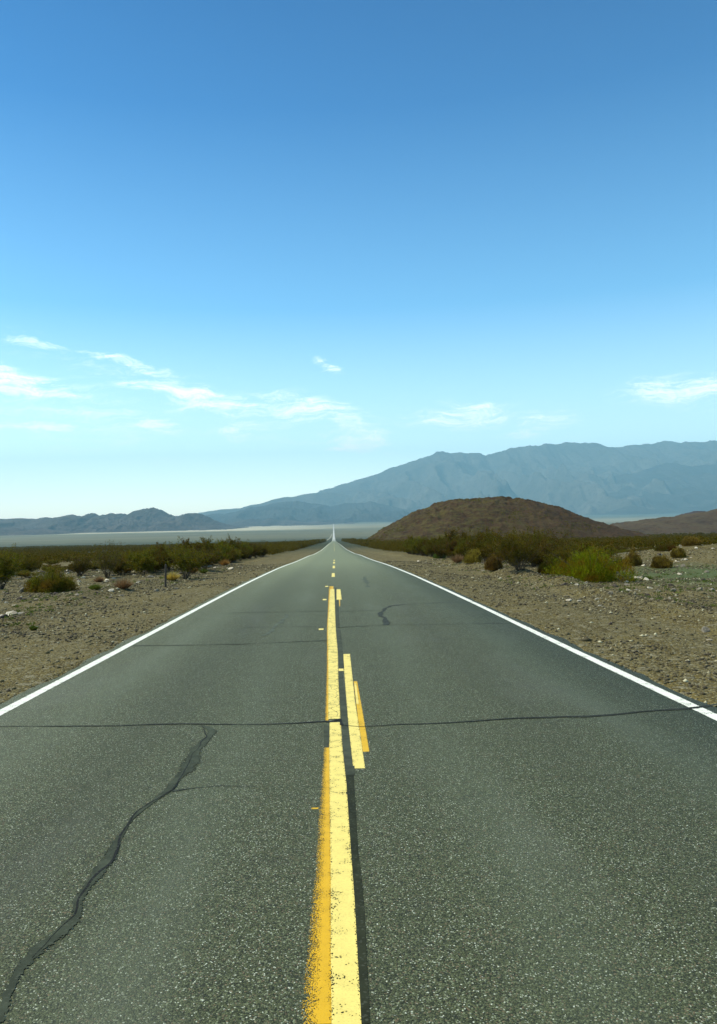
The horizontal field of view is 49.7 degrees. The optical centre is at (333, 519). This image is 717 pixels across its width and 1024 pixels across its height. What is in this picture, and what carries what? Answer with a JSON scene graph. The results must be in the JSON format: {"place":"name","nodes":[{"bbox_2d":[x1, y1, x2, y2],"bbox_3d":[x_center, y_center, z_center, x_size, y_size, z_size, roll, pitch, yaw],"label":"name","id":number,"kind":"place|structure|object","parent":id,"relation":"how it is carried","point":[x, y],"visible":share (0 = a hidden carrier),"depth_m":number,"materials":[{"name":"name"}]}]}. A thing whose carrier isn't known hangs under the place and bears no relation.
{"place":"outdoors","nodes":[
{"label":"outdoors","id":0,"kind":"place"},
{"bbox_2d":[0,528,78,535],"bbox_3d":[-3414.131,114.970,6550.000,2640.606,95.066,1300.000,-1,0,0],"label":"foothills","id":1,"kind":"structure","parent":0,"point":[14,531],"depth_m":6374.22,"materials":[{"name":"stone"}]},
{"bbox_2d":[0,507,248,532],"bbox_3d":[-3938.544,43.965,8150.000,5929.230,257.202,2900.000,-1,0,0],"label":"desert range","id":2,"kind":"structure","parent":0,"point":[149,519],"depth_m":7710.35,"materials":[{"name":"stone"}]},
{"bbox_2d":[179,492,352,515],"bbox_3d":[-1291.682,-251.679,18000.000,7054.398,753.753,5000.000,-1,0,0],"label":"mountain range","id":3,"kind":"structure","parent":0,"point":[324,498],"depth_m":18241.44,"materials":[{"name":"stone"}]},
{"bbox_2d":[228,518,354,526],"bbox_3d":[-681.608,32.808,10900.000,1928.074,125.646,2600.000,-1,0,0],"label":"foothills","id":4,"kind":"structure","parent":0,"point":[258,522],"depth_m":10431.34,"materials":[{"name":"stone"}]},
{"bbox_2d":[205,501,415,523],"bbox_3d":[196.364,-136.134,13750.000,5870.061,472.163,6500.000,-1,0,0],"label":"mountain range","id":5,"kind":"structure","parent":0,"point":[369,511],"depth_m":13025.25,"materials":[{"name":"stone"}]},
{"bbox_2d":[0,524,716,1023],"bbox_3d":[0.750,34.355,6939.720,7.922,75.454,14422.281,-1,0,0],"label":"road","id":6,"kind":"structure","parent":0,"point":[534,862],"depth_m":4.93,"materials":[{"name":"asphalt"}]},
{"bbox_2d":[0,725,216,1021],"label":"tar patch","id":7,"kind":"object","parent":6,"relation":"on","point":[28,959],"visible":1,"depth_m":3.96,"materials":[{"name":"asphalt"}]},
{"bbox_2d":[34,725,206,954],"bbox_3d":[-1.245,1.968,5.487,0.171,0.096,4.200,-1,0,0],"label":"road crack","id":8,"kind":"object","parent":6,"relation":"on","point":[110,862],"visible":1,"depth_m":4.50,"materials":[{"name":"asphalt"}]},
{"bbox_2d":[3,722,298,726],"bbox_3d":[-1.942,2.033,7.661,3.226,0.004,0.103,-1,0,3],"label":"road crack","id":9,"kind":"object","parent":6,"relation":"on","point":[198,723],"visible":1,"depth_m":7.64,"materials":[{"name":"asphalt"}]},
{"bbox_2d":[0,548,323,714],"bbox_3d":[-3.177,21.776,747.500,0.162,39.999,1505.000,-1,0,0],"label":"edge line","id":10,"kind":"object","parent":6,"relation":"on","point":[44,689],"visible":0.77,"depth_m":11.80,"materials":[{"name":"white paint"}]},
{"bbox_2d":[136,640,326,645],"bbox_3d":[-1.800,2.163,13.439,3.403,0.006,0.231,-1,0,-2],"label":"road crack","id":11,"kind":"object","parent":6,"relation":"on","point":[211,644],"visible":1,"depth_m":13.43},
{"bbox_2d":[261,614,288,635],"bbox_3d":[-1.162,2.216,16.431,0.237,0.090,4.001,-1,0,3],"label":"tar patch","id":12,"kind":"object","parent":6,"relation":"on","point":[275,625],"visible":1,"depth_m":16.11,"materials":[{"name":"asphalt"}]},
{"bbox_2d":[302,747,331,1023],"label":"old centre line","id":13,"kind":"object","parent":6,"relation":"on","point":[322,1012],"visible":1,"depth_m":3.57,"materials":[{"name":"yellow paint"}]},
{"bbox_2d":[299,718,343,724],"bbox_3d":[-0.120,1.991,7.597,0.439,0.006,0.274,-1,0,0],"label":"road crack","id":14,"kind":"object","parent":6,"relation":"on","point":[340,720],"visible":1,"depth_m":7.62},
{"bbox_2d":[324,725,328,747],"bbox_3d":[-0.066,1.981,7.081,0.049,0.018,0.789,-1,0,0],"label":"blackout strip","id":15,"kind":"object","parent":6,"relation":"on","point":[326,736],"visible":1,"depth_m":7.06,"materials":[{"name":"paint"}]},
{"bbox_2d":[325,587,330,719],"bbox_3d":[-0.113,2.231,17.925,0.096,0.469,20.487,-1,0,0],"label":"old centre line","id":16,"kind":"object","parent":6,"relation":"on","point":[327,699],"visible":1,"depth_m":10.06,"materials":[{"name":"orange paint"}]},
{"bbox_2d":[328,589,339,718],"bbox_3d":[-0.031,2.213,17.349,0.175,0.437,19.233,-1,0,0],"label":"line","id":17,"kind":"object","parent":6,"relation":"on","point":[333,664],"visible":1,"depth_m":10.86,"materials":[{"name":"yellow paint"}]},
{"bbox_2d":[335,600,339,627],"bbox_3d":[0.091,2.245,18.837,0.088,0.147,6.638,-1,0,0],"label":"blackout strip","id":18,"kind":"object","parent":6,"relation":"on","point":[337,614],"visible":1,"depth_m":18.37,"materials":[{"name":"paint"}]},
{"bbox_2d":[336,589,341,599],"bbox_3d":[0.166,2.374,24.621,0.151,0.104,4.462,-1,0,0],"label":"no passing line","id":19,"kind":"object","parent":6,"relation":"on","point":[338,594],"visible":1,"depth_m":24.37,"materials":[{"name":"yellow paint"}]},
{"bbox_2d":[336,630,343,667],"bbox_3d":[0.089,2.112,12.944,0.115,0.102,4.448,-1,0,0],"label":"blackout strip","id":20,"kind":"object","parent":6,"relation":"on","point":[340,651],"visible":1,"depth_m":12.48,"materials":[{"name":"paint"}]},
{"bbox_2d":[329,722,360,1023],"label":"line","id":21,"kind":"object","parent":6,"relation":"on","point":[345,990],"visible":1,"depth_m":3.83,"materials":[{"name":"yellow paint"}]},
{"bbox_2d":[338,671,352,765],"bbox_3d":[0.103,2.006,8.315,0.068,0.100,4.360,-1,0,0],"label":"blackout strip","id":22,"kind":"object","parent":6,"relation":"on","point":[346,745],"visible":1,"depth_m":7.41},
{"bbox_2d":[345,766,354,774],"bbox_3d":[0.129,1.953,6.023,0.075,0.005,0.234,-1,0,0],"label":"blackout strip","id":23,"kind":"object","parent":6,"relation":"on","point":[349,770],"visible":1,"depth_m":6.01,"materials":[{"name":"paint"}]},
{"bbox_2d":[343,654,364,767],"bbox_3d":[0.200,2.021,9.036,0.112,0.136,5.932,-1,0,0],"label":"no passing line","id":24,"kind":"object","parent":6,"relation":"on","point":[357,754],"visible":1,"depth_m":7.73,"materials":[{"name":"yellow paint"}]},
{"bbox_2d":[354,683,358,703],"bbox_3d":[0.265,2.018,8.985,0.027,0.027,1.183,-1,0,0],"label":"no passing line","id":25,"kind":"object","parent":6,"relation":"on","point":[357,701],"visible":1,"depth_m":8.90,"materials":[{"name":"yellow paint"}]},
{"bbox_2d":[346,775,369,1023],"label":"blackout strip","id":26,"kind":"object","parent":6,"relation":"on","point":[361,945],"visible":1,"depth_m":3.79,"materials":[{"name":"paint"}]},
{"bbox_2d":[354,681,368,751],"bbox_3d":[0.275,1.999,8.131,0.060,0.073,3.185,-1,0,0],"label":"old no passing line","id":27,"kind":"object","parent":6,"relation":"on","point":[365,746],"visible":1,"depth_m":7.45,"materials":[{"name":"yellow paint"}]},
{"bbox_2d":[378,604,405,624],"bbox_3d":[1.282,2.200,18.099,0.582,0.103,4.724,-1,0,9],"label":"tar patch","id":28,"kind":"object","parent":6,"relation":"on","point":[385,622],"visible":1,"depth_m":17.66,"materials":[{"name":"asphalt"}]},
{"bbox_2d":[337,542,716,720],"bbox_3d":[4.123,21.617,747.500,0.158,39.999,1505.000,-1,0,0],"label":"edge line","id":29,"kind":"object","parent":6,"relation":"on","point":[652,687],"visible":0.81,"depth_m":10.68,"materials":[{"name":"white paint"}]},
{"bbox_2d":[346,704,716,726],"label":"road crack","id":30,"kind":"object","parent":6,"relation":"on","point":[590,715],"visible":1,"depth_m":7.64,"materials":[{"name":"asphalt"}]},
{"bbox_2d":[0,514,716,707],"bbox_3d":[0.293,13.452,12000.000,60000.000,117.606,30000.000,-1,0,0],"label":"ground","id":31,"kind":"structure","parent":0,"point":[21,673],"depth_m":20.97,"materials":[{"name":"gravel"}]},
{"bbox_2d":[0,543,26,588],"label":"creosote bush","id":32,"kind":"object","parent":31,"relation":"on","point":[7,572],"visible":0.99,"depth_m":35.21,"materials":[{"name":"green plant"}]},
{"bbox_2d":[10,551,42,572],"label":"creosote bush","id":33,"kind":"object","parent":31,"relation":"on","point":[26,563],"visible":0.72,"depth_m":51.34,"materials":[{"name":"green plant"}]},
{"bbox_2d":[14,570,40,577],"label":"creosote bush","id":34,"kind":"object","parent":31,"relation":"on","point":[26,574],"visible":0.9,"depth_m":47.40,"materials":[{"name":"green plant"}]},
{"bbox_2d":[23,559,79,592],"bbox_3d":[-11.145,2.200,30.406,2.239,1.464,1.605,-1,0,-7],"label":"shrub","id":35,"kind":"object","parent":31,"relation":"on","point":[53,581],"visible":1,"depth_m":30.29,"materials":[{"name":"green plant"}]},
{"bbox_2d":[43,558,61,564],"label":"creosote bush","id":36,"kind":"object","parent":31,"relation":"on","point":[54,561],"visible":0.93,"depth_m":85.67,"materials":[{"name":"green plant"}]},
{"bbox_2d":[40,565,66,571],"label":"creosote bush","id":37,"kind":"object","parent":31,"relation":"on","point":[61,568],"visible":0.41,"depth_m":52.65,"materials":[{"name":"green plant"}]},
{"bbox_2d":[67,551,95,575],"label":"creosote bush","id":38,"kind":"object","parent":31,"relation":"on","point":[82,566],"visible":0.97,"depth_m":47.64,"materials":[{"name":"green plant"}]},
{"bbox_2d":[88,583,102,589],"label":"grass tuft","id":39,"kind":"object","parent":31,"relation":"on","point":[94,587],"visible":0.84,"depth_m":27.81,"materials":[{"name":"green plant"}]},
{"bbox_2d":[84,539,127,577],"bbox_3d":[-12.774,2.240,43.542,2.428,2.267,2.558,-1,0,-14],"label":"creosote bush","id":40,"kind":"object","parent":31,"relation":"on","point":[102,565],"visible":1,"depth_m":43.41,"materials":[{"name":"green plant"}]},
{"bbox_2d":[95,557,134,574],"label":"creosote bush","id":41,"kind":"object","parent":31,"relation":"on","point":[124,568],"visible":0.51,"depth_m":46.92,"materials":[{"name":"green plant"}]},
{"bbox_2d":[112,577,133,588],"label":"grass tuft","id":42,"kind":"object","parent":31,"relation":"on","point":[123,584],"visible":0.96,"depth_m":29.10,"materials":[{"name":"plant"}]},
{"bbox_2d":[107,549,142,572],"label":"creosote bush","id":43,"kind":"object","parent":31,"relation":"on","point":[127,557],"visible":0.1,"depth_m":49.80,"materials":[{"name":"green plant"}]},
{"bbox_2d":[126,550,158,575],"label":"creosote bush","id":44,"kind":"object","parent":31,"relation":"on","point":[138,564],"visible":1,"depth_m":45.13,"materials":[{"name":"green plant"}]},
{"bbox_2d":[146,554,163,572],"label":"creosote bush","id":45,"kind":"object","parent":31,"relation":"on","point":[159,562],"visible":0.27,"depth_m":47.41,"materials":[{"name":"green plant"}]},
{"bbox_2d":[140,546,170,572],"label":"creosote bush","id":46,"kind":"object","parent":31,"relation":"on","point":[162,558],"visible":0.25,"depth_m":48.80,"materials":[{"name":"green plant"}]},
{"bbox_2d":[138,542,174,570],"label":"creosote bush","id":47,"kind":"object","parent":31,"relation":"on","point":[161,550],"visible":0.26,"depth_m":50.92,"materials":[{"name":"green plant"}]},
{"bbox_2d":[140,542,177,568],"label":"creosote bush","id":48,"kind":"object","parent":31,"relation":"on","point":[158,551],"visible":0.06,"depth_m":55.90,"materials":[{"name":"green plant"}]},
{"bbox_2d":[164,564,166,586],"bbox_3d":[-6.935,2.478,31.950,0.124,1.243,0.083,-1,0,0],"label":"marker post","id":49,"kind":"object","parent":31,"relation":"on","point":[165,583],"visible":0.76,"depth_m":31.93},
{"bbox_2d":[161,571,181,580],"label":"grass tuft","id":50,"kind":"object","parent":31,"relation":"on","point":[173,576],"visible":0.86,"depth_m":36.44,"materials":[{"name":"yellow plant"}]},
{"bbox_2d":[172,536,198,556],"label":"creosote bush","id":51,"kind":"object","parent":31,"relation":"on","point":[186,544],"visible":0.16,"depth_m":56.89,"materials":[{"name":"green plant"}]},
{"bbox_2d":[165,536,213,578],"bbox_3d":[-7.066,1.915,38.460,2.397,2.234,2.359,-1,0,-29],"label":"creosote bush","id":52,"kind":"object","parent":31,"relation":"on","point":[187,564],"visible":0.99,"depth_m":38.22,"materials":[{"name":"green plant"}]},
{"bbox_2d":[192,541,211,553],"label":"creosote bush","id":53,"kind":"object","parent":31,"relation":"on","point":[199,547],"visible":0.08,"depth_m":58.92,"materials":[{"name":"green plant"}]},
{"bbox_2d":[188,541,222,569],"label":"creosote bush","id":54,"kind":"object","parent":31,"relation":"on","point":[213,559],"visible":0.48,"depth_m":48.16,"materials":[{"name":"green plant"}]},
{"bbox_2d":[195,535,219,551],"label":"creosote bush","id":55,"kind":"object","parent":31,"relation":"on","point":[208,543],"visible":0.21,"depth_m":68.22,"materials":[{"name":"green plant"}]},
{"bbox_2d":[209,547,229,564],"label":"creosote bush","id":56,"kind":"object","parent":31,"relation":"on","point":[220,553],"visible":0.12,"depth_m":65.12,"materials":[{"name":"green plant"}]},
{"bbox_2d":[214,540,225,561],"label":"creosote bush","id":57,"kind":"object","parent":31,"relation":"on","point":[222,548],"visible":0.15,"depth_m":71.33,"materials":[{"name":"green plant"}]},
{"bbox_2d":[214,538,235,561],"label":"creosote bush","id":58,"kind":"object","parent":31,"relation":"on","point":[225,546],"visible":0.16,"depth_m":79.47,"materials":[{"name":"green plant"}]},
{"bbox_2d":[218,559,231,565],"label":"grass tuft","id":59,"kind":"object","parent":31,"relation":"on","point":[225,563],"visible":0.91,"depth_m":57.28,"materials":[{"name":"brown plant"}]},
{"bbox_2d":[224,549,239,562],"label":"creosote bush","id":60,"kind":"object","parent":31,"relation":"on","point":[232,556],"visible":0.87,"depth_m":77.16,"materials":[{"name":"green plant"}]},
{"bbox_2d":[226,534,241,548],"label":"creosote bush","id":61,"kind":"object","parent":31,"relation":"on","point":[231,541],"visible":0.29,"depth_m":95.28,"materials":[{"name":"green plant"}]},
{"bbox_2d":[237,546,250,560],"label":"creosote bush","id":62,"kind":"object","parent":31,"relation":"on","point":[245,553],"visible":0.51,"depth_m":91.13,"materials":[{"name":"green plant"}]},
{"bbox_2d":[236,541,253,558],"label":"creosote bush","id":63,"kind":"object","parent":31,"relation":"on","point":[247,546],"visible":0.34,"depth_m":96.21,"materials":[{"name":"green plant"}]},
{"bbox_2d":[246,542,261,558],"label":"creosote bush","id":64,"kind":"object","parent":31,"relation":"on","point":[254,552],"visible":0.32,"depth_m":101.82,"materials":[{"name":"green plant"}]},
{"bbox_2d":[257,545,268,556],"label":"creosote bush","id":65,"kind":"object","parent":31,"relation":"on","point":[262,549],"visible":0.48,"depth_m":115.35,"materials":[{"name":"green plant"}]},
{"bbox_2d":[0,532,716,563],"bbox_3d":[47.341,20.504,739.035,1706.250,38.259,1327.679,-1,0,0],"label":"desert scrub","id":66,"kind":"object","parent":31,"relation":"on","point":[47,553],"visible":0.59,"depth_m":193.82,"materials":[{"name":"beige plant"}]},
{"bbox_2d":[4,546,716,625],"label":"ground cover","id":67,"kind":"object","parent":31,"relation":"on","point":[55,598],"visible":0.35,"depth_m":25.34,"materials":[{"name":"green plant"}]},
{"bbox_2d":[401,535,414,554],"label":"creosote bush","id":68,"kind":"object","parent":31,"relation":"on","point":[408,542],"visible":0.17,"depth_m":107.83,"materials":[{"name":"green plant"}]},
{"bbox_2d":[407,535,432,555],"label":"creosote bush","id":69,"kind":"object","parent":31,"relation":"on","point":[414,545],"visible":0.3,"depth_m":94.86,"materials":[{"name":"green plant"}]},
{"bbox_2d":[416,536,430,555],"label":"creosote bush","id":70,"kind":"object","parent":31,"relation":"on","point":[421,550],"visible":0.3,"depth_m":91.58,"materials":[{"name":"green plant"}]},
{"bbox_2d":[424,537,441,555],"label":"creosote bush","id":71,"kind":"object","parent":31,"relation":"on","point":[429,548],"visible":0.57,"depth_m":84.52,"materials":[{"name":"green plant"}]},
{"bbox_2d":[430,543,448,557],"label":"creosote bush","id":72,"kind":"object","parent":31,"relation":"on","point":[436,549],"visible":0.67,"depth_m":78.35,"materials":[{"name":"green plant"}]},
{"bbox_2d":[438,533,460,555],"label":"creosote bush","id":73,"kind":"object","parent":31,"relation":"on","point":[446,542],"visible":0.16,"depth_m":73.18,"materials":[{"name":"green plant"}]},
{"bbox_2d":[434,527,466,553],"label":"creosote bush","id":74,"kind":"object","parent":31,"relation":"on","point":[464,535],"visible":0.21,"depth_m":75.65,"materials":[{"name":"green plant"}]},
{"bbox_2d":[443,538,459,557],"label":"creosote bush","id":75,"kind":"object","parent":31,"relation":"on","point":[449,546],"visible":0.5,"depth_m":70.82,"materials":[{"name":"green plant"}]},
{"bbox_2d":[448,554,463,562],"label":"grass tuft","id":76,"kind":"object","parent":31,"relation":"on","point":[455,559],"visible":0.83,"depth_m":51.19,"materials":[{"name":"plant"}]},
{"bbox_2d":[451,543,466,557],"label":"creosote bush","id":77,"kind":"object","parent":31,"relation":"on","point":[457,551],"visible":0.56,"depth_m":65.27,"materials":[{"name":"green plant"}]},
{"bbox_2d":[459,540,473,553],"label":"creosote bush","id":78,"kind":"object","parent":31,"relation":"on","point":[465,547],"visible":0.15,"depth_m":59.93,"materials":[{"name":"green plant"}]},
{"bbox_2d":[462,547,482,562],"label":"shrub","id":79,"kind":"object","parent":31,"relation":"on","point":[473,556],"visible":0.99,"depth_m":45.54,"materials":[{"name":"plant"}]},
{"bbox_2d":[465,531,482,546],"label":"creosote bush","id":80,"kind":"object","parent":31,"relation":"on","point":[472,537],"visible":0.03,"depth_m":62.36,"materials":[{"name":"green plant"}]},
{"bbox_2d":[471,538,493,558],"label":"creosote bush","id":81,"kind":"object","parent":31,"relation":"on","point":[482,547],"visible":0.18,"depth_m":55.31,"materials":[{"name":"green plant"}]},
{"bbox_2d":[465,526,500,561],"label":"creosote bush","id":82,"kind":"object","parent":31,"relation":"on","point":[479,538],"visible":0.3,"depth_m":57.22,"materials":[{"name":"green plant"}]},
{"bbox_2d":[484,551,502,570],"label":"shrub","id":83,"kind":"object","parent":31,"relation":"on","point":[493,563],"visible":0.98,"depth_m":37.39,"materials":[{"name":"plant"}]},
{"bbox_2d":[481,536,505,560],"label":"creosote bush","id":84,"kind":"object","parent":31,"relation":"on","point":[488,551],"visible":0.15,"depth_m":51.40,"materials":[{"name":"green plant"}]},
{"bbox_2d":[484,534,529,564],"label":"creosote bush","id":85,"kind":"object","parent":31,"relation":"on","point":[506,551],"visible":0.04,"depth_m":46.96,"materials":[{"name":"green plant"}]},
{"bbox_2d":[482,525,555,570],"bbox_3d":[8.060,1.260,34.302,3.240,2.144,3.063,-1,0,-22],"label":"creosote bush","id":86,"kind":"object","parent":31,"relation":"on","point":[503,544],"visible":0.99,"depth_m":34.00,"materials":[{"name":"green plant"}]},
{"bbox_2d":[513,527,552,566],"bbox_3d":[11.540,1.672,44.904,3.208,2.458,2.939,-1,0,40],"label":"creosote bush","id":87,"kind":"object","parent":31,"relation":"on","point":[534,542],"visible":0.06,"depth_m":44.76,"materials":[{"name":"green plant"}]},
{"bbox_2d":[520,540,573,566],"bbox_3d":[10.993,1.863,40.133,2.420,1.721,3.091,-1,0,-35],"label":"creosote bush","id":88,"kind":"object","parent":31,"relation":"on","point":[538,561],"visible":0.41,"depth_m":39.96,"materials":[{"name":"green plant"}]},
{"bbox_2d":[518,527,581,553],"bbox_3d":[11.586,1.521,42.532,3.297,2.458,3.197,-1,0,-30],"label":"creosote bush","id":89,"kind":"object","parent":31,"relation":"on","point":[559,542],"visible":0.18,"depth_m":42.13,"materials":[{"name":"green plant"}]},
{"bbox_2d":[537,554,564,573],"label":"shrub","id":90,"kind":"object","parent":31,"relation":"on","point":[544,565],"visible":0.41,"depth_m":34.50,"materials":[{"name":"green plant"}]},
{"bbox_2d":[540,543,583,564],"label":"creosote bush","id":91,"kind":"object","parent":31,"relation":"on","point":[557,554],"visible":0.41,"depth_m":37.51,"materials":[{"name":"green plant"}]},
{"bbox_2d":[541,541,640,582],"bbox_3d":[9.735,1.621,29.962,3.426,1.591,3.795,-1,0,-7],"label":"rabbitbrush","id":92,"kind":"object","parent":31,"relation":"on","point":[596,567],"visible":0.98,"depth_m":29.08,"materials":[{"name":"green plant"}]},
{"bbox_2d":[562,539,620,555],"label":"creosote bush","id":93,"kind":"object","parent":31,"relation":"on","point":[605,548],"visible":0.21,"depth_m":40.53,"materials":[{"name":"green plant"}]},
{"bbox_2d":[607,552,634,572],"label":"creosote bush","id":94,"kind":"object","parent":31,"relation":"on","point":[621,559],"visible":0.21,"depth_m":31.91,"materials":[{"name":"green plant"}]},
{"bbox_2d":[624,547,642,565],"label":"shrub","id":95,"kind":"object","parent":31,"relation":"on","point":[632,556],"visible":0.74,"depth_m":39.85,"materials":[{"name":"plant"}]},
{"bbox_2d":[650,554,672,567],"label":"shrub","id":96,"kind":"object","parent":31,"relation":"on","point":[660,561],"visible":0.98,"depth_m":37.24,"materials":[{"name":"plant"}]},
{"bbox_2d":[654,543,676,550],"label":"shrub","id":97,"kind":"object","parent":31,"relation":"on","point":[666,547],"visible":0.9,"depth_m":49.17,"materials":[{"name":"green plant"}]},
{"bbox_2d":[670,547,686,557],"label":"shrub","id":98,"kind":"object","parent":31,"relation":"on","point":[679,552],"visible":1,"depth_m":45.12,"materials":[{"name":"plant"}]},
{"bbox_2d":[681,535,702,545],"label":"shrub","id":99,"kind":"object","parent":31,"relation":"on","point":[689,541],"visible":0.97,"depth_m":49.47,"materials":[{"name":"plant"}]},
{"bbox_2d":[701,626,709,632],"bbox_3d":[6.853,2.044,14.231,0.137,0.128,0.192,1,2,16],"label":"rock","id":100,"kind":"object","parent":31,"relation":"on","point":[705,629],"visible":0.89,"depth_m":14.21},
{"bbox_2d":[0,0,716,518],"label":"sky","id":101,"kind":"structure","parent":0,"point":[252,252],"materials":[{"name":"blue"}]},
{"bbox_2d":[350,496,649,543],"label":"rocky hill","id":102,"kind":"structure","parent":0,"point":[435,519],"depth_m":458.89,"materials":[{"name":"stone"}]},
{"bbox_2d":[368,498,647,540],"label":"hill scrub","id":103,"kind":"object","parent":102,"relation":"on","point":[514,517],"visible":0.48,"depth_m":453.25,"materials":[{"name":"green plant"}]},
{"bbox_2d":[317,440,716,514],"bbox_3d":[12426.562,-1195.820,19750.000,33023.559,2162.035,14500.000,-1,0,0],"label":"mountain range","id":104,"kind":"structure","parent":0,"point":[565,475],"depth_m":18760.57,"materials":[{"name":"stone"}]},
{"bbox_2d":[567,463,716,514],"bbox_3d":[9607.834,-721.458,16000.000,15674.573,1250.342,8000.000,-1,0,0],"label":"foothills","id":105,"kind":"structure","parent":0,"point":[693,488],"depth_m":15555.32,"materials":[{"name":"stone"}]},
{"bbox_2d":[610,509,716,534],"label":"ridge","id":106,"kind":"structure","parent":0,"point":[703,522],"depth_m":813.56,"materials":[{"name":"stone"}]},
{"bbox_2d":[674,511,705,516],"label":"ridge peak","id":107,"kind":"structure","parent":0,"point":[691,512],"depth_m":1242.22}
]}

